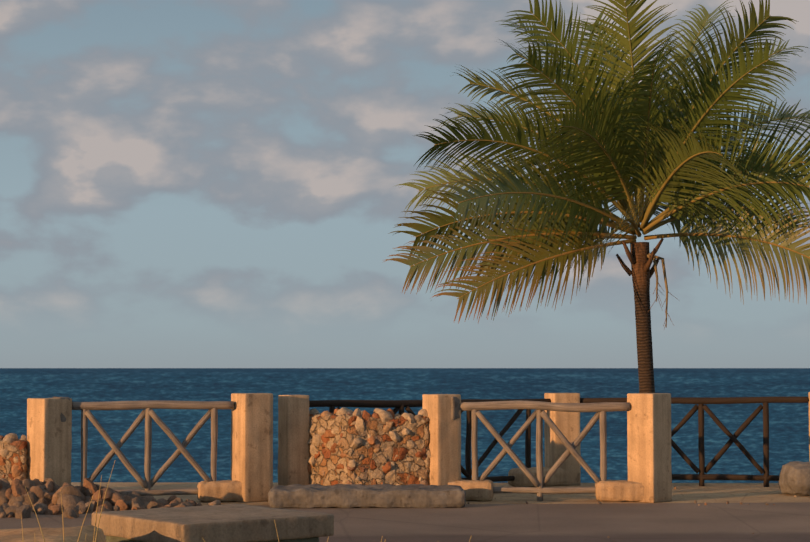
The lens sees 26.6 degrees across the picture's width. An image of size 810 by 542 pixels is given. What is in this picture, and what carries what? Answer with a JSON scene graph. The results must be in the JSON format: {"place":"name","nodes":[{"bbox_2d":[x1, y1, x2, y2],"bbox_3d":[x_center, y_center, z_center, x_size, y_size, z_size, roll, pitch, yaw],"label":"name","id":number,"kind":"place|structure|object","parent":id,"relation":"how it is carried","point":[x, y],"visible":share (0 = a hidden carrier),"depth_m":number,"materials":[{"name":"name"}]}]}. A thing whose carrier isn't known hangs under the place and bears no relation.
{"place":"outdoors","nodes":[
{"label":"outdoors","id":0,"kind":"place"},
{"bbox_2d":[0,439,27,484],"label":"stone wall","id":1,"kind":"structure","parent":0,"point":[18,448],"depth_m":15.72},
{"bbox_2d":[0,525,105,541],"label":"stone slab","id":2,"kind":"structure","parent":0,"point":[71,534],"depth_m":6.09,"materials":[{"name":"beige stone"}]},
{"bbox_2d":[105,536,318,541],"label":"block","id":3,"kind":"structure","parent":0,"point":[121,539],"depth_m":6.76,"materials":[{"name":"stone"}]},
{"bbox_2d":[91,504,333,541],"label":"stone slab","id":4,"kind":"structure","parent":3,"relation":"on","point":[231,523],"depth_m":6.64,"materials":[{"name":"stone"}]},
{"bbox_2d":[21,462,471,541],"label":"grass","id":5,"kind":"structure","parent":0,"point":[100,517],"depth_m":5.48,"materials":[{"name":"brown plant"}]},
{"bbox_2d":[347,414,429,485],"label":"stone wall","id":6,"kind":"structure","parent":0,"point":[405,461],"depth_m":16.11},
{"bbox_2d":[0,368,809,482],"bbox_3d":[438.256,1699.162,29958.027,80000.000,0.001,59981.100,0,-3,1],"label":"sea","id":7,"kind":"structure","parent":0,"point":[788,431],"depth_m":183.90,"materials":[{"name":"liquid"}]},
{"bbox_2d":[0,502,809,541],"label":"road","id":8,"kind":"structure","parent":0,"point":[696,522],"depth_m":13.85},
{"bbox_2d":[268,484,465,508],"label":"stone curb","id":9,"kind":"structure","parent":8,"relation":"on","point":[364,496],"depth_m":15.26,"materials":[{"name":"beige stone"}]},
{"bbox_2d":[468,500,774,504],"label":"pebbles","id":10,"kind":"object","parent":8,"relation":"on","point":[599,502],"visible":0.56,"depth_m":15.71,"materials":[{"name":"stone"}]},
{"bbox_2d":[0,0,809,367],"label":"sky","id":11,"kind":"structure","parent":0,"point":[184,183],"materials":[{"name":"blue"}]},
{"bbox_2d":[71,482,809,505],"bbox_3d":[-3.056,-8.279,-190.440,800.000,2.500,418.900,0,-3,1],"label":"ground","id":12,"kind":"structure","parent":0,"point":[724,492],"depth_m":16.84,"materials":[{"name":"beige stone"}]},
{"bbox_2d":[0,433,26,482],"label":"wall stones","id":13,"kind":"object","parent":12,"relation":"on","point":[16,470],"visible":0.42,"depth_m":15.72,"materials":[{"name":"beige stone"}]},
{"bbox_2d":[27,398,71,486],"bbox_3d":[-3.279,1.658,15.804,0.306,0.974,0.306,3,-5,-44],"label":"post","id":14,"kind":"object","parent":12,"relation":"on","point":[49,440],"visible":0.65,"depth_m":15.70,"materials":[{"name":"concrete"}]},
{"bbox_2d":[0,478,220,518],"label":"rubble heap","id":15,"kind":"object","parent":12,"relation":"on","point":[44,496],"visible":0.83,"depth_m":14.90,"materials":[{"name":"stone"}]},
{"bbox_2d":[72,401,233,495],"bbox_3d":[-2.349,1.688,15.987,1.502,0.973,0.111,1,-3,-11],"label":"wooden fence","id":16,"kind":"object","parent":12,"relation":"on","point":[148,413],"visible":0.81,"depth_m":15.97,"materials":[{"name":"brown wood"}]},
{"bbox_2d":[197,480,241,501],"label":"stone block","id":17,"kind":"structure","parent":12,"relation":"on","point":[224,491],"depth_m":15.96,"materials":[{"name":"beige stone"}]},
{"bbox_2d":[231,393,272,501],"bbox_3d":[-1.443,1.660,16.178,0.306,1.015,0.305,2,-4,-32],"label":"post","id":18,"kind":"object","parent":12,"relation":"on","point":[252,443],"visible":0.79,"depth_m":16.06,"materials":[{"name":"concrete"}]},
{"bbox_2d":[278,395,308,485],"bbox_3d":[-1.069,1.686,16.471,0.235,0.994,0.236,2,-4,-29],"label":"post","id":19,"kind":"object","parent":12,"relation":"on","point":[293,434],"visible":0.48,"depth_m":16.38,"materials":[{"name":"concrete"}]},
{"bbox_2d":[309,413,370,485],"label":"stone wall","id":20,"kind":"structure","parent":12,"relation":"on","point":[328,461],"depth_m":16.21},
{"bbox_2d":[307,407,361,485],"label":"wall stones","id":21,"kind":"object","parent":20,"relation":"attached to","point":[323,435],"visible":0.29,"depth_m":16.30,"materials":[{"name":"beige stone"}]},
{"bbox_2d":[342,408,430,484],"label":"wall stones","id":22,"kind":"object","parent":12,"relation":"on","point":[386,416],"visible":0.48,"depth_m":16.10,"materials":[{"name":"beige stone"}]},
{"bbox_2d":[309,399,550,481],"bbox_3d":[0.299,1.778,17.460,3.113,0.959,0.108,2,-4,-36],"label":"dark fence","id":23,"kind":"object","parent":12,"relation":"on","point":[397,405],"visible":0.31,"depth_m":17.70,"materials":[{"name":"brown wood"}]},
{"bbox_2d":[422,394,460,484],"bbox_3d":[0.348,1.669,16.251,0.276,1.006,0.275,2,-4,-32],"label":"post","id":24,"kind":"object","parent":12,"relation":"on","point":[445,445],"visible":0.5,"depth_m":16.13,"materials":[{"name":"concrete"}]},
{"bbox_2d":[451,396,459,419],"bbox_3d":[0.442,1.296,16.241,0.150,0.226,0.130,-3,-4,42],"label":"mortar","id":25,"kind":"object","parent":24,"relation":"attached to","point":[455,402],"visible":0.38,"depth_m":16.17,"materials":[{"name":"beige concrete"}]},
{"bbox_2d":[448,479,493,500],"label":"stone block","id":26,"kind":"structure","parent":12,"relation":"on","point":[478,490],"depth_m":16.08,"materials":[{"name":"beige stone"}]},
{"bbox_2d":[508,467,567,486],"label":"stone block","id":27,"kind":"structure","parent":12,"relation":"on","point":[559,477],"depth_m":18.09,"materials":[{"name":"grey stone"}]},
{"bbox_2d":[459,400,629,501],"bbox_3d":[1.316,1.703,16.165,1.605,0.964,0.112,0,-3,4],"label":"fence","id":28,"kind":"object","parent":12,"relation":"on","point":[539,413],"visible":0.83,"depth_m":16.14,"materials":[{"name":"brown wood"}]},
{"bbox_2d":[544,393,580,485],"bbox_3d":[1.690,1.802,18.427,0.305,0.984,0.305,1,-3,-17],"label":"post","id":29,"kind":"object","parent":12,"relation":"on","point":[567,424],"visible":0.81,"depth_m":18.30,"materials":[{"name":"concrete"}]},
{"bbox_2d":[384,0,809,392],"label":"palm","id":30,"kind":"object","parent":12,"relation":"on","point":[705,171],"depth_m":19.62,"materials":[{"name":"green plant"}]},
{"bbox_2d":[595,480,643,501],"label":"stone block","id":31,"kind":"structure","parent":12,"relation":"on","point":[617,490],"depth_m":15.99,"materials":[{"name":"beige stone"}]},
{"bbox_2d":[627,393,671,502],"bbox_3d":[2.296,1.656,16.122,0.306,1.015,0.306,-3,-4,44],"label":"post","id":32,"kind":"object","parent":12,"relation":"on","point":[649,450],"visible":0.92,"depth_m":16.01,"materials":[{"name":"concrete"}]},
{"bbox_2d":[580,397,808,486],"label":"dark fence","id":33,"kind":"object","parent":12,"relation":"on","point":[702,469],"visible":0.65,"depth_m":18.14,"materials":[{"name":"brown wood"}]},
{"bbox_2d":[779,461,809,495],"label":"block","id":34,"kind":"structure","parent":12,"relation":"on","point":[794,477],"depth_m":16.76,"materials":[{"name":"beige stone"}]},
{"bbox_2d":[808,392,809,459],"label":"post","id":35,"kind":"object","parent":12,"relation":"on","point":[809,424],"visible":0.79,"depth_m":17.99,"materials":[{"name":"concrete"}]}
]}

